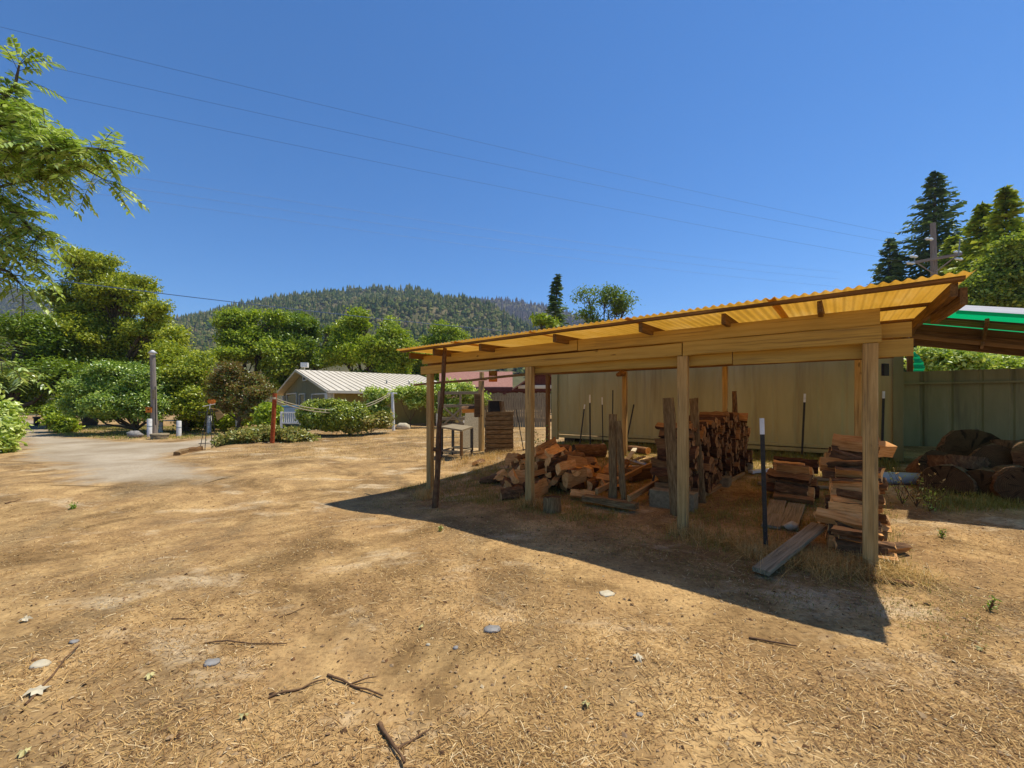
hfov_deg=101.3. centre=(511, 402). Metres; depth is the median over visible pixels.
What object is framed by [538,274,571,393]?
conifer
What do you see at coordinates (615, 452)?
empty rack
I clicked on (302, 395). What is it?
door
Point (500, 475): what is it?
firewood log
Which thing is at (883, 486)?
firewood log
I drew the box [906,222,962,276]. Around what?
utility pole
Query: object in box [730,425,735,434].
firewood log
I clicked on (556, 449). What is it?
firewood log
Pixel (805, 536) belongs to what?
plank
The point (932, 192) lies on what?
fir tree
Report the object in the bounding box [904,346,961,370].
green bush
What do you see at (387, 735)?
fallen stick
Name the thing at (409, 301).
hillside forest
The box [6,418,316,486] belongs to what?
road
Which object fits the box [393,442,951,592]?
dry grass
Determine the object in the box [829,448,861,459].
firewood log
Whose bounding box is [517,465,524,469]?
firewood log
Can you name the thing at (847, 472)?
firewood log
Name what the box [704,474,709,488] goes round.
firewood log
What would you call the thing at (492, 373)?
hanging sign
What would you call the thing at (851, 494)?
firewood log
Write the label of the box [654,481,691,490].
firewood log
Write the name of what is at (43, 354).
broad tree
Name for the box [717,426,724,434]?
firewood log
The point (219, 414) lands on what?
garden windmill
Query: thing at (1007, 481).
log round
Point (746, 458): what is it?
firewood log
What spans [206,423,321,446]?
shrub
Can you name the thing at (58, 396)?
green bush
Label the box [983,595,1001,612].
weed
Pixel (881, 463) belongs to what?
wall weeds
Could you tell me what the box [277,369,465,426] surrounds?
house
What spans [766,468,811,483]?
firewood log
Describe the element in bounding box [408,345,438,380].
maple tree
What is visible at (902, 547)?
firewood log
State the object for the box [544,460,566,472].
firewood log
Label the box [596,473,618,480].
firewood log
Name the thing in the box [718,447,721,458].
firewood log
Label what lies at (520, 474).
firewood log
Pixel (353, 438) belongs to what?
yard grass
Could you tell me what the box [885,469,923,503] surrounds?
weed
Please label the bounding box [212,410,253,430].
green bush
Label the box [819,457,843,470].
firewood log
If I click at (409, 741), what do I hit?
fallen stick
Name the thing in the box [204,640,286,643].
fallen stick
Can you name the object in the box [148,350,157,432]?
lamp pole
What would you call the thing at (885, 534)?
firewood log
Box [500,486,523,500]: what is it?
firewood log
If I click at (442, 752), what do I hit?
ground debris
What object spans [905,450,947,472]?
log round
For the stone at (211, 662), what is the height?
0.030 m
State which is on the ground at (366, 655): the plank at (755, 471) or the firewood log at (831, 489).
the plank at (755, 471)
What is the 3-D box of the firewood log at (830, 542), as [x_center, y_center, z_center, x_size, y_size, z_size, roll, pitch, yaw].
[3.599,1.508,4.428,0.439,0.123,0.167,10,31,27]
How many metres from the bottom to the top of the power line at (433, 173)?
1.635 m
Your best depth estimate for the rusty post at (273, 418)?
16.04 m
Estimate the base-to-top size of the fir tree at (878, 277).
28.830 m
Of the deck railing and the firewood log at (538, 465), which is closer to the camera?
the firewood log at (538, 465)
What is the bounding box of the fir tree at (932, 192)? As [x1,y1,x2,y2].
[874,170,978,371]
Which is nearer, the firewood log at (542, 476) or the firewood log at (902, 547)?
the firewood log at (902, 547)
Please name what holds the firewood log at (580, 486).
on the ground at (366, 655)
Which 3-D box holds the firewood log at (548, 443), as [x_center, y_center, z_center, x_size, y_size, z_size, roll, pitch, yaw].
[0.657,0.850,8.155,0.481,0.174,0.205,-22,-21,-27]
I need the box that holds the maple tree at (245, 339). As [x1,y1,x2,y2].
[204,305,310,400]
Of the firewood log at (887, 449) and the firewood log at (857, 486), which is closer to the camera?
the firewood log at (857, 486)
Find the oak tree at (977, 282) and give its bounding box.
[958,251,1023,354]
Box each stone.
[29,659,51,668]
[69,639,79,643]
[126,431,143,437]
[203,658,220,666]
[396,423,409,429]
[484,625,500,632]
[599,590,614,596]
[784,521,798,530]
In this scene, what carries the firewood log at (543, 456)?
on the firewood log
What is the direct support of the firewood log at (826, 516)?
on the firewood log at (830, 526)
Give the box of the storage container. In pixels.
[551,356,903,460]
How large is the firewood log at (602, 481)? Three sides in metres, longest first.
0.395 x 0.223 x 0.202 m
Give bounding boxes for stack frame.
[662,391,747,515]
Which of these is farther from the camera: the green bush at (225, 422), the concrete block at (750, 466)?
the green bush at (225, 422)
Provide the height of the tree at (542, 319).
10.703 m
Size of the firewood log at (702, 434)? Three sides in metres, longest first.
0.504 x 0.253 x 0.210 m
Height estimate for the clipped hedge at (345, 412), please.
1.973 m
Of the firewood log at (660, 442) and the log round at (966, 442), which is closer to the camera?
the firewood log at (660, 442)
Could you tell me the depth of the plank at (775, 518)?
5.56 m
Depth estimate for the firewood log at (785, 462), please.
6.33 m
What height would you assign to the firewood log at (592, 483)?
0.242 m
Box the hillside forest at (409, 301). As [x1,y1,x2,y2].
[134,284,539,373]
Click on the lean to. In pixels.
(991, 329)
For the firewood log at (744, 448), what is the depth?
7.97 m
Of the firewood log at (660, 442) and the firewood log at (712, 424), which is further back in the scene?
the firewood log at (712, 424)
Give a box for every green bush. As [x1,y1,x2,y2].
[0,395,33,452]
[18,404,42,422]
[35,402,85,432]
[46,391,90,427]
[170,414,227,430]
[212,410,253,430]
[247,400,285,427]
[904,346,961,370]
[939,350,1023,370]
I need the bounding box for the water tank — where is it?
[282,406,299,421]
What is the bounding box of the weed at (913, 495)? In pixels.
[892,464,944,506]
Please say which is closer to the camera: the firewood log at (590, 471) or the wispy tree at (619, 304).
the firewood log at (590, 471)
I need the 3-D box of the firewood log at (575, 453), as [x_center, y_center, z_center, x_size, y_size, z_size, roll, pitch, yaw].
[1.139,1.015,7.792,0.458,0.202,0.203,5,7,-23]
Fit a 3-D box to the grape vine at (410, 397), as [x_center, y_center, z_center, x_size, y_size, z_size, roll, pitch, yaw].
[-5.869,0.219,24.026,2.956,2.955,1.813,0,0,0]
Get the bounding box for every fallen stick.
[24,644,79,705]
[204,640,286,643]
[269,678,325,697]
[326,673,382,695]
[378,721,405,763]
[398,729,428,748]
[749,636,796,645]
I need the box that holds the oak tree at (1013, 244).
[976,228,1023,357]
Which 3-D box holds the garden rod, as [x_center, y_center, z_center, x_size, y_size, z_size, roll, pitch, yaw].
[0.246,0.874,12.600,0.273,1.354,0.024,0,0,0]
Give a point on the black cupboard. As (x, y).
(495, 405)
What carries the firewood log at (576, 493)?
on the ground at (366, 655)
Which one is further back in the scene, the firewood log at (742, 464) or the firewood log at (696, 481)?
the firewood log at (742, 464)
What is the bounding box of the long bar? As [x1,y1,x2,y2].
[413,373,543,385]
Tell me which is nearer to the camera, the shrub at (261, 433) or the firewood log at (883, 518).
the firewood log at (883, 518)
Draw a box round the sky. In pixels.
[0,0,1023,320]
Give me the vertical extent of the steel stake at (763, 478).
1.591 m
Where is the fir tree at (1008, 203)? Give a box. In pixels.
[963,185,1023,357]
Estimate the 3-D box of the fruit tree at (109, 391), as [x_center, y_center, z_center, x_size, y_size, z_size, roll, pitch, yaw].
[-24.142,-0.264,25.618,7.635,5.075,4.577,0,0,0]
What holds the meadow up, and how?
on the ground at (366, 655)
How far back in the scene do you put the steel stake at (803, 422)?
9.10 m
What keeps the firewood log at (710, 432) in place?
on the firewood log at (714, 441)
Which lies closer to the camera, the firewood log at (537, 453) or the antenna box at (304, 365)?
the firewood log at (537, 453)
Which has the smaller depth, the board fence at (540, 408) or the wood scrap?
the wood scrap
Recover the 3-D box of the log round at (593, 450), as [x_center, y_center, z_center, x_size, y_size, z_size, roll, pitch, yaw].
[1.871,1.190,10.251,0.826,0.361,0.346,0,0,-14]
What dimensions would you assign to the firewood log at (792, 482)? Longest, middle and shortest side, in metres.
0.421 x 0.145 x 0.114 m
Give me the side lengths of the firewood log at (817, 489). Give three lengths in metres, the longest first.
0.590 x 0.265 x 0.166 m
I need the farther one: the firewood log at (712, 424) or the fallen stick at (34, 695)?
the firewood log at (712, 424)
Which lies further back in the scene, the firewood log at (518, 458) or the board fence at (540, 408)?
the board fence at (540, 408)
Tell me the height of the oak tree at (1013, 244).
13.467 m
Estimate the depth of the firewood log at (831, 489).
4.84 m
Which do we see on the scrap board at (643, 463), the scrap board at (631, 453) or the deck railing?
the scrap board at (631, 453)
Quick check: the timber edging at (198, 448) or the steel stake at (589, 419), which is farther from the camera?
the timber edging at (198, 448)
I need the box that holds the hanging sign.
[489,371,496,381]
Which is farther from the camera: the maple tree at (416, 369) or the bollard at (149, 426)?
the maple tree at (416, 369)
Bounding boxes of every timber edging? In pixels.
[173,449,188,455]
[185,446,202,451]
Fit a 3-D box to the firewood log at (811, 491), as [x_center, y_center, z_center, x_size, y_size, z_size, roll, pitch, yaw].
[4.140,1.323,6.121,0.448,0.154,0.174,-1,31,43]
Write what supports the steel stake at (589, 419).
on the ground at (366, 655)
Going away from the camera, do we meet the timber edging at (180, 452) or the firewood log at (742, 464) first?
the firewood log at (742, 464)
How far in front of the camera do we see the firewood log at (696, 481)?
6.23 m
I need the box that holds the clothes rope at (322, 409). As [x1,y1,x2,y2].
[276,393,389,409]
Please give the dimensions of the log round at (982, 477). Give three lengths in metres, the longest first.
0.598 x 0.588 x 0.517 m
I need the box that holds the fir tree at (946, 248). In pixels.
[904,234,968,367]
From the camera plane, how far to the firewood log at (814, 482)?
6.28 m
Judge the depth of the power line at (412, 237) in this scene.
27.79 m
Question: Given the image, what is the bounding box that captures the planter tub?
[149,433,169,438]
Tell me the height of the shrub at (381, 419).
1.441 m
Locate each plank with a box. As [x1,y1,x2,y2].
[748,468,768,473]
[752,522,826,575]
[757,481,828,488]
[761,499,786,528]
[781,502,804,529]
[813,476,829,480]
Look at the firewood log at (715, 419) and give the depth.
6.96 m
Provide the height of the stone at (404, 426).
0.506 m
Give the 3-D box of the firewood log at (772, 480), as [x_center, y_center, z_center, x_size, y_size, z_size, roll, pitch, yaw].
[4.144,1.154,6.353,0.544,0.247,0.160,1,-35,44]
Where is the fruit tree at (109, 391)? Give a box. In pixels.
[47,357,185,430]
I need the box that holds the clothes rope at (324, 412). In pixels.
[276,395,389,412]
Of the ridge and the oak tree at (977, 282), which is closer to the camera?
the oak tree at (977, 282)
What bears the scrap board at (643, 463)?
on the scrap board
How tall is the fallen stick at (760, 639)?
0.016 m
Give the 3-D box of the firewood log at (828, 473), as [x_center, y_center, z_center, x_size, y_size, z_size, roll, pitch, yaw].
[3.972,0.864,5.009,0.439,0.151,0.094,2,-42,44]
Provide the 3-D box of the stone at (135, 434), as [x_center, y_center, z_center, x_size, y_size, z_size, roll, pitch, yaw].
[-20.785,1.790,23.106,0.816,0.515,0.672,0,0,0]
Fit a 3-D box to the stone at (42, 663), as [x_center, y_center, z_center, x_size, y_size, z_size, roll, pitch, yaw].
[-2.865,1.593,2.555,0.109,0.040,0.092,0,0,0]
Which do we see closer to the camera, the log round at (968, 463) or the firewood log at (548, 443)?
the log round at (968, 463)
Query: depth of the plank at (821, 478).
7.24 m
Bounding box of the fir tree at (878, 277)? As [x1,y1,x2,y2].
[867,237,917,371]
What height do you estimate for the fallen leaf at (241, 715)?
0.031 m
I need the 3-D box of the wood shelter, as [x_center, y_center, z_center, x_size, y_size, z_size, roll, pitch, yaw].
[2.395,0.357,7.684,7.350,3.007,5.610,0,0,38]
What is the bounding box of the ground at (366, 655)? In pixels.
[0,409,1023,767]
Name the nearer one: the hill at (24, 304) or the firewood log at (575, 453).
the firewood log at (575, 453)
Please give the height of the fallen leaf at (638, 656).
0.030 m
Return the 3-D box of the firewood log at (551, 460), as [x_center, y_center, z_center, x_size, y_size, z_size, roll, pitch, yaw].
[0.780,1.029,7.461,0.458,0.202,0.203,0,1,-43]
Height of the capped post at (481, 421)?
2.708 m
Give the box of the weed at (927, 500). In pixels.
[918,479,947,510]
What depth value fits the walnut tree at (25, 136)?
4.33 m
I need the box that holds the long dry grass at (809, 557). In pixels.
[657,526,1010,625]
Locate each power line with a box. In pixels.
[2,27,913,237]
[5,84,907,261]
[8,274,513,331]
[21,60,909,245]
[25,183,837,286]
[73,179,833,278]
[101,172,830,271]
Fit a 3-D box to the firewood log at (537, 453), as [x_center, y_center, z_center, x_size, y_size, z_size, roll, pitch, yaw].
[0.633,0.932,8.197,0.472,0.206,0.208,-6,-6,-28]
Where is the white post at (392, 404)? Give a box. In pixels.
[387,392,396,430]
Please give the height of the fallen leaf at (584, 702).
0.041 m
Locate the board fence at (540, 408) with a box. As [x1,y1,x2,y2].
[484,392,545,426]
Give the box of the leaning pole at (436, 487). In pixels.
[431,348,446,507]
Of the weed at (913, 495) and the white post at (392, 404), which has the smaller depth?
the weed at (913, 495)
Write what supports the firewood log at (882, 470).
on the firewood log at (883, 486)
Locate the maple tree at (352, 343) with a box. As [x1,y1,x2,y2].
[314,305,425,374]
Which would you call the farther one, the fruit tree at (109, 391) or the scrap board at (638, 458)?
the fruit tree at (109, 391)
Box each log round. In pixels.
[543,495,561,513]
[572,443,606,457]
[628,445,650,453]
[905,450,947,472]
[916,464,977,495]
[927,454,989,470]
[935,429,1000,455]
[966,468,995,496]
[969,443,1012,467]
[990,439,1017,448]
[990,465,1023,503]
[1011,439,1023,466]
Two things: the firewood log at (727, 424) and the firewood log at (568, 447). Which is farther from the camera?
the firewood log at (568, 447)
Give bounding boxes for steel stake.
[579,404,584,443]
[589,395,590,443]
[602,397,602,443]
[628,404,633,434]
[759,418,767,549]
[801,394,805,456]
[880,391,884,460]
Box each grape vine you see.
[358,384,397,416]
[386,381,425,427]
[420,377,491,422]
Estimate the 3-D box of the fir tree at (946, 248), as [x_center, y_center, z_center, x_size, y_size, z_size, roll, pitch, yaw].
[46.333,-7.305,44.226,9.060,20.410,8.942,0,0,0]
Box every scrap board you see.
[625,448,636,459]
[630,459,646,464]
[632,456,645,460]
[640,456,656,461]
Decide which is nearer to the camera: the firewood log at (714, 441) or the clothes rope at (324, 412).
the firewood log at (714, 441)
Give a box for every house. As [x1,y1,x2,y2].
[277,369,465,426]
[439,372,550,409]
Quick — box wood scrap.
[870,575,913,585]
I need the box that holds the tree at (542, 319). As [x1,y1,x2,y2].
[529,311,562,330]
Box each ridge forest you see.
[176,283,538,329]
[474,295,598,329]
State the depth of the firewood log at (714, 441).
6.72 m
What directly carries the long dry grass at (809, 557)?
on the ground at (366, 655)
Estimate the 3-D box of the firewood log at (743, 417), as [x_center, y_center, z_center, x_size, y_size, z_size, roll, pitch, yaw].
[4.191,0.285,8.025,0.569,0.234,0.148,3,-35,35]
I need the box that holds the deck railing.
[280,412,298,427]
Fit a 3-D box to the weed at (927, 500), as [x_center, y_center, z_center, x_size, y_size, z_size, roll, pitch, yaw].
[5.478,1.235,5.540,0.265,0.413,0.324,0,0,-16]
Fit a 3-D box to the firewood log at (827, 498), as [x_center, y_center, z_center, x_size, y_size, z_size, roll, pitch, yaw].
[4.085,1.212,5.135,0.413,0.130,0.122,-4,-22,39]
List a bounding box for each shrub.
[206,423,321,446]
[337,409,394,435]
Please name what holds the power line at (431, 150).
attached to the utility pole at (933, 259)
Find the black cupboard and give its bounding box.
[487,400,504,411]
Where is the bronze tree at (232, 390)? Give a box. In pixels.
[196,359,276,429]
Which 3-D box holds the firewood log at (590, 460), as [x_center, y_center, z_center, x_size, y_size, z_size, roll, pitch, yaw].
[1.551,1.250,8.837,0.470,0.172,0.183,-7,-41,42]
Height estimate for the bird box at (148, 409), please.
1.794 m
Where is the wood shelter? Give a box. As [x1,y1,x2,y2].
[397,270,974,571]
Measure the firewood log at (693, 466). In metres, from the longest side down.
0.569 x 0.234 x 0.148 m
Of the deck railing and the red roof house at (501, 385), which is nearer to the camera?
the deck railing
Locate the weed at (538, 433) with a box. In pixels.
[534,425,548,444]
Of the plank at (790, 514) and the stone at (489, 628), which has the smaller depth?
the stone at (489, 628)
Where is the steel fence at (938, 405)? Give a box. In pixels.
[904,368,1023,446]
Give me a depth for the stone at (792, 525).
5.07 m
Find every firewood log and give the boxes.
[462,405,474,412]
[472,458,484,465]
[479,474,500,483]
[494,469,507,480]
[500,478,514,484]
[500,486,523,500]
[503,476,511,487]
[505,452,520,465]
[508,469,518,483]
[511,461,523,468]
[513,469,524,483]
[514,453,524,462]
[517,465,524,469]
[534,437,556,450]
[534,445,552,456]
[534,461,544,470]
[534,468,545,477]
[534,478,548,498]
[536,448,547,458]
[538,473,559,486]
[543,473,553,488]
[544,455,567,465]
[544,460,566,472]
[545,443,565,457]
[545,472,551,477]
[549,474,561,484]
[555,459,576,475]
[558,444,571,451]
[559,482,585,490]
[561,451,584,457]
[562,467,586,487]
[566,470,580,476]
[567,455,586,466]
[570,489,595,499]
[582,465,593,476]
[585,457,597,464]
[587,477,598,490]
[589,465,599,471]
[591,462,600,472]
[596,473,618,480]
[600,479,618,489]
[601,463,617,475]
[617,459,630,474]
[650,466,692,476]
[651,457,666,466]
[654,438,690,451]
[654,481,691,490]
[655,422,693,429]
[656,475,692,487]
[657,446,698,458]
[657,454,694,462]
[658,429,694,439]
[689,415,724,424]
[689,416,717,422]
[689,420,715,428]
[689,422,708,429]
[689,462,697,470]
[692,473,698,487]
[699,411,729,420]
[700,426,705,441]
[701,415,727,422]
[701,437,707,445]
[702,443,709,450]
[703,463,710,472]
[704,456,713,463]
[704,472,708,478]
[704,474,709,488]
[705,480,711,492]
[706,428,713,438]
[709,447,718,458]
[710,433,717,447]
[710,461,714,472]
[714,470,721,479]
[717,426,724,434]
[718,437,723,444]
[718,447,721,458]
[720,433,728,442]
[720,444,727,456]
[722,459,731,470]
[725,421,729,428]
[726,448,731,455]
[729,412,747,422]
[729,413,734,421]
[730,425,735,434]
[730,435,736,442]
[731,429,740,439]
[731,441,737,453]
[733,462,739,469]
[739,449,744,458]
[740,452,749,461]
[740,460,745,470]
[742,442,747,452]
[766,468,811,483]
[766,470,777,482]
[766,482,774,491]
[773,456,818,469]
[773,459,804,465]
[773,486,819,498]
[773,491,813,504]
[774,481,808,495]
[776,463,809,473]
[778,479,811,486]
[786,487,814,502]
[809,467,813,475]
[811,478,817,486]
[815,507,861,529]
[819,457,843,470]
[822,468,834,478]
[824,452,833,457]
[825,495,829,504]
[826,460,861,467]
[827,535,836,547]
[828,447,861,456]
[828,501,861,517]
[828,524,882,535]
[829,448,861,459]
[829,478,882,483]
[829,483,836,494]
[830,494,882,508]
[831,445,879,454]
[831,525,883,540]
[832,433,878,451]
[832,479,879,494]
[832,537,888,555]
[834,520,881,528]
[835,466,880,478]
[835,477,887,490]
[836,488,885,503]
[838,535,896,549]
[842,466,885,479]
[848,552,898,562]
[878,441,897,457]
[878,514,890,524]
[881,519,891,532]
[882,532,887,540]
[888,542,912,553]
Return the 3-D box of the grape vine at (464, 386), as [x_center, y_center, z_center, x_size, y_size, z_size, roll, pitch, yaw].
[-3.179,0.117,24.019,4.219,3.201,2.306,0,0,0]
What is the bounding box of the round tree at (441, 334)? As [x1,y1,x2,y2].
[417,319,471,345]
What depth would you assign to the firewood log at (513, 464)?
8.27 m
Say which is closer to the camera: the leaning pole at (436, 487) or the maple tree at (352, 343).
the leaning pole at (436, 487)
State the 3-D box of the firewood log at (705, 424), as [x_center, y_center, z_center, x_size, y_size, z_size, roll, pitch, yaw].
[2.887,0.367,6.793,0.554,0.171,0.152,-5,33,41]
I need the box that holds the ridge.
[490,300,581,324]
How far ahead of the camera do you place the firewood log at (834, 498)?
4.59 m
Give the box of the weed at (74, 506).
[67,502,77,508]
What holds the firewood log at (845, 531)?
on the firewood log at (887, 544)
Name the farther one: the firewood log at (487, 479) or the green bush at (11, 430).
the green bush at (11, 430)
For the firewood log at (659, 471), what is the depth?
6.33 m
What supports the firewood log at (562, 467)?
on the firewood log at (577, 473)
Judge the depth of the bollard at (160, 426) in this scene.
26.45 m
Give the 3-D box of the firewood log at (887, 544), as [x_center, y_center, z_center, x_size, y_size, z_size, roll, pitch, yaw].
[3.595,1.405,4.264,0.461,0.082,0.110,6,-20,28]
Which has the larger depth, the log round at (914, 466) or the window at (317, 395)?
the window at (317, 395)
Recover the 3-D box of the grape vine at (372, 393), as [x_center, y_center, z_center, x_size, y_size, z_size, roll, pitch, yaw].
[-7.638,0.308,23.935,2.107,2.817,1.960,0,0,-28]
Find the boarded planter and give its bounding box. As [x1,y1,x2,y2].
[485,411,513,452]
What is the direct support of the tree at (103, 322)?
on the ground at (366, 655)
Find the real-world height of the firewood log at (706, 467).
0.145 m
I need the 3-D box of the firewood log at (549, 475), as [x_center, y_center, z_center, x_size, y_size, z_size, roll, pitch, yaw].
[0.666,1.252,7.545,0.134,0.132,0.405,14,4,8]
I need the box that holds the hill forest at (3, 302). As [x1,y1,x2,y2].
[0,284,54,328]
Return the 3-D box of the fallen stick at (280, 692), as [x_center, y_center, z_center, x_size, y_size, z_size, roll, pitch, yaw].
[-1.210,1.616,2.374,0.288,0.015,0.026,0,0,-31]
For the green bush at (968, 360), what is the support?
on the ground at (366, 655)
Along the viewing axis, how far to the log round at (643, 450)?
10.41 m
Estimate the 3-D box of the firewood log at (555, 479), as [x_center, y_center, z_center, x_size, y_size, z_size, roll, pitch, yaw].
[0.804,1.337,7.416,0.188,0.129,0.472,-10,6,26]
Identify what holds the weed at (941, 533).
on the ground at (366, 655)
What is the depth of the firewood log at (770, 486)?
6.39 m
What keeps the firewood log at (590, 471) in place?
on the firewood log
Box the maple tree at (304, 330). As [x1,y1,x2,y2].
[260,309,338,389]
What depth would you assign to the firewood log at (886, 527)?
4.55 m
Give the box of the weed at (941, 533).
[938,529,946,537]
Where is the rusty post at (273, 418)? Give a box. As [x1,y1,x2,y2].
[270,393,276,442]
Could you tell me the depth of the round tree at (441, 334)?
60.58 m
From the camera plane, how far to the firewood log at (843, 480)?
4.73 m
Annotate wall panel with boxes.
[463,413,477,447]
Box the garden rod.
[516,409,523,450]
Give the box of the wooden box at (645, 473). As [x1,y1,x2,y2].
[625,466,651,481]
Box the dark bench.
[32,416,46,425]
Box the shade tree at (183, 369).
[138,323,223,431]
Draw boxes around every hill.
[0,292,55,332]
[2,290,550,415]
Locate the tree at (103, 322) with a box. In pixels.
[7,244,192,425]
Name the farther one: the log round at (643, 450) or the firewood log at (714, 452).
the log round at (643, 450)
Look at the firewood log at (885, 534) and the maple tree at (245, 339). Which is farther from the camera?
the maple tree at (245, 339)
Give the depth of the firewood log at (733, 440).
7.52 m
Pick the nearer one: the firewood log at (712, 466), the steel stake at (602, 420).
the firewood log at (712, 466)
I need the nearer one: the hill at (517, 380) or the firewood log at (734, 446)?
the firewood log at (734, 446)
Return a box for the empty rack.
[582,414,658,509]
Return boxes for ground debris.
[0,458,1023,767]
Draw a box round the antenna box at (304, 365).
[300,362,308,369]
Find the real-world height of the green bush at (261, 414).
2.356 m
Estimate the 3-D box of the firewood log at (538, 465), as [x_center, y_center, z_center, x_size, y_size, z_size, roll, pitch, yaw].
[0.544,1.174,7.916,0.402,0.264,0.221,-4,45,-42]
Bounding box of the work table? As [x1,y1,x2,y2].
[441,424,472,459]
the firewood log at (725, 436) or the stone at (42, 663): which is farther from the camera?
the firewood log at (725, 436)
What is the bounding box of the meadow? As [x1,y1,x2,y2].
[57,425,297,439]
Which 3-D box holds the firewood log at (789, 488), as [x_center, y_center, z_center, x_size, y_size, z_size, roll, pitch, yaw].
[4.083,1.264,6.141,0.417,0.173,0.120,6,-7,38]
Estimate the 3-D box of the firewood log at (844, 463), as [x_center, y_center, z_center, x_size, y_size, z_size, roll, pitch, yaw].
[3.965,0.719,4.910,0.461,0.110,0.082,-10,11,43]
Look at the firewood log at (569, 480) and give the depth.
7.05 m
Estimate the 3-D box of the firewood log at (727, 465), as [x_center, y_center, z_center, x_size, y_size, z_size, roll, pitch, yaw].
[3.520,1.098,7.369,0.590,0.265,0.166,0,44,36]
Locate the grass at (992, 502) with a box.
[904,484,1023,515]
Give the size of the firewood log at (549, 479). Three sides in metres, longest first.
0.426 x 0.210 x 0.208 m
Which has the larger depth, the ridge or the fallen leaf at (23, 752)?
the ridge
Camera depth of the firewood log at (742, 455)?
7.88 m
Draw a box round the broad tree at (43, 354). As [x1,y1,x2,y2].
[0,308,92,421]
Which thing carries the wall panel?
on the ground at (366, 655)
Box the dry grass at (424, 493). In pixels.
[408,447,714,541]
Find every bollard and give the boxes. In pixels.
[147,419,151,436]
[158,421,162,432]
[176,421,181,435]
[207,416,211,432]
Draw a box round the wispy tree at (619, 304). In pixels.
[565,281,641,323]
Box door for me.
[299,393,304,405]
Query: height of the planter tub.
0.340 m
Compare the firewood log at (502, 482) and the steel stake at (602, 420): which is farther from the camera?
the steel stake at (602, 420)
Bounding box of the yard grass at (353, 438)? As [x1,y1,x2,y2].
[196,426,543,459]
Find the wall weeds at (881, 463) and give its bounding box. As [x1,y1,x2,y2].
[537,438,905,472]
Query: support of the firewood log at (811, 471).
on the firewood log
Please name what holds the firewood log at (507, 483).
on the firewood log
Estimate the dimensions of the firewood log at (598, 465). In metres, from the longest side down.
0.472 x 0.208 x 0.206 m
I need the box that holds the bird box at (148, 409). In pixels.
[146,407,151,418]
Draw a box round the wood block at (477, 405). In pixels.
[474,394,479,416]
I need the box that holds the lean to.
[905,305,1023,371]
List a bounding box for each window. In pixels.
[286,393,296,405]
[311,393,327,400]
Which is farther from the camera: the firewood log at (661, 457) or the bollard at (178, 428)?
the bollard at (178, 428)
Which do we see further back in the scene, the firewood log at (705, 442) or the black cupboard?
the black cupboard
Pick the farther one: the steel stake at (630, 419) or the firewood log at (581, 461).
the steel stake at (630, 419)
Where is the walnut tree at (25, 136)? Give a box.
[0,34,149,393]
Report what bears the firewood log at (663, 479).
on the firewood log at (661, 484)
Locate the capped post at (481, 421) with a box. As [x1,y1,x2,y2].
[478,372,483,450]
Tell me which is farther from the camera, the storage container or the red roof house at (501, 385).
the red roof house at (501, 385)
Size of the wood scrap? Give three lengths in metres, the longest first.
0.295 x 0.080 x 0.048 m
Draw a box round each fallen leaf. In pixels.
[15,746,31,757]
[18,615,31,621]
[22,685,51,695]
[145,672,154,679]
[238,713,248,719]
[581,699,589,706]
[632,653,643,662]
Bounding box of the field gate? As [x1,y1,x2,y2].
[438,391,477,425]
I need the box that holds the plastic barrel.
[883,472,919,484]
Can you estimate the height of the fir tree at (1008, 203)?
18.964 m
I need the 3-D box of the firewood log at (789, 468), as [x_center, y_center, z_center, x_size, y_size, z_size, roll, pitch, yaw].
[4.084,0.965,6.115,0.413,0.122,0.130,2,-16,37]
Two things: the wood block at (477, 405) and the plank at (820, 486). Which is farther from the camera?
the wood block at (477, 405)
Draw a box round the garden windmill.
[198,399,223,446]
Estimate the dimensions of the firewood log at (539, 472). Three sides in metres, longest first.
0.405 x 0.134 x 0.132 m
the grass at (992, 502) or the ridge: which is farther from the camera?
the ridge
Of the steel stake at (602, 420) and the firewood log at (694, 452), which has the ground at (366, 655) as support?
the steel stake at (602, 420)
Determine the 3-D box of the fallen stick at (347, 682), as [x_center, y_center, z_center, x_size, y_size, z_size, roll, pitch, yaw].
[-0.887,1.611,2.435,0.440,0.034,0.103,0,0,25]
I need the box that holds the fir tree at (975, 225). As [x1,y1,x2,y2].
[921,200,994,348]
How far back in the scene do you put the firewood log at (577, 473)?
7.01 m
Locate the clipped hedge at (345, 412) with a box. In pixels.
[294,398,372,432]
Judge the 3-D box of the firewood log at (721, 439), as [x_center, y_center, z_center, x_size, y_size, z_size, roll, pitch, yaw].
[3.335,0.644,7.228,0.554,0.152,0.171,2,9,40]
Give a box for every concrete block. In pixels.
[649,487,697,512]
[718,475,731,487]
[747,463,752,469]
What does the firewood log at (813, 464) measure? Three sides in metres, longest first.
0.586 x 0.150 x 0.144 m

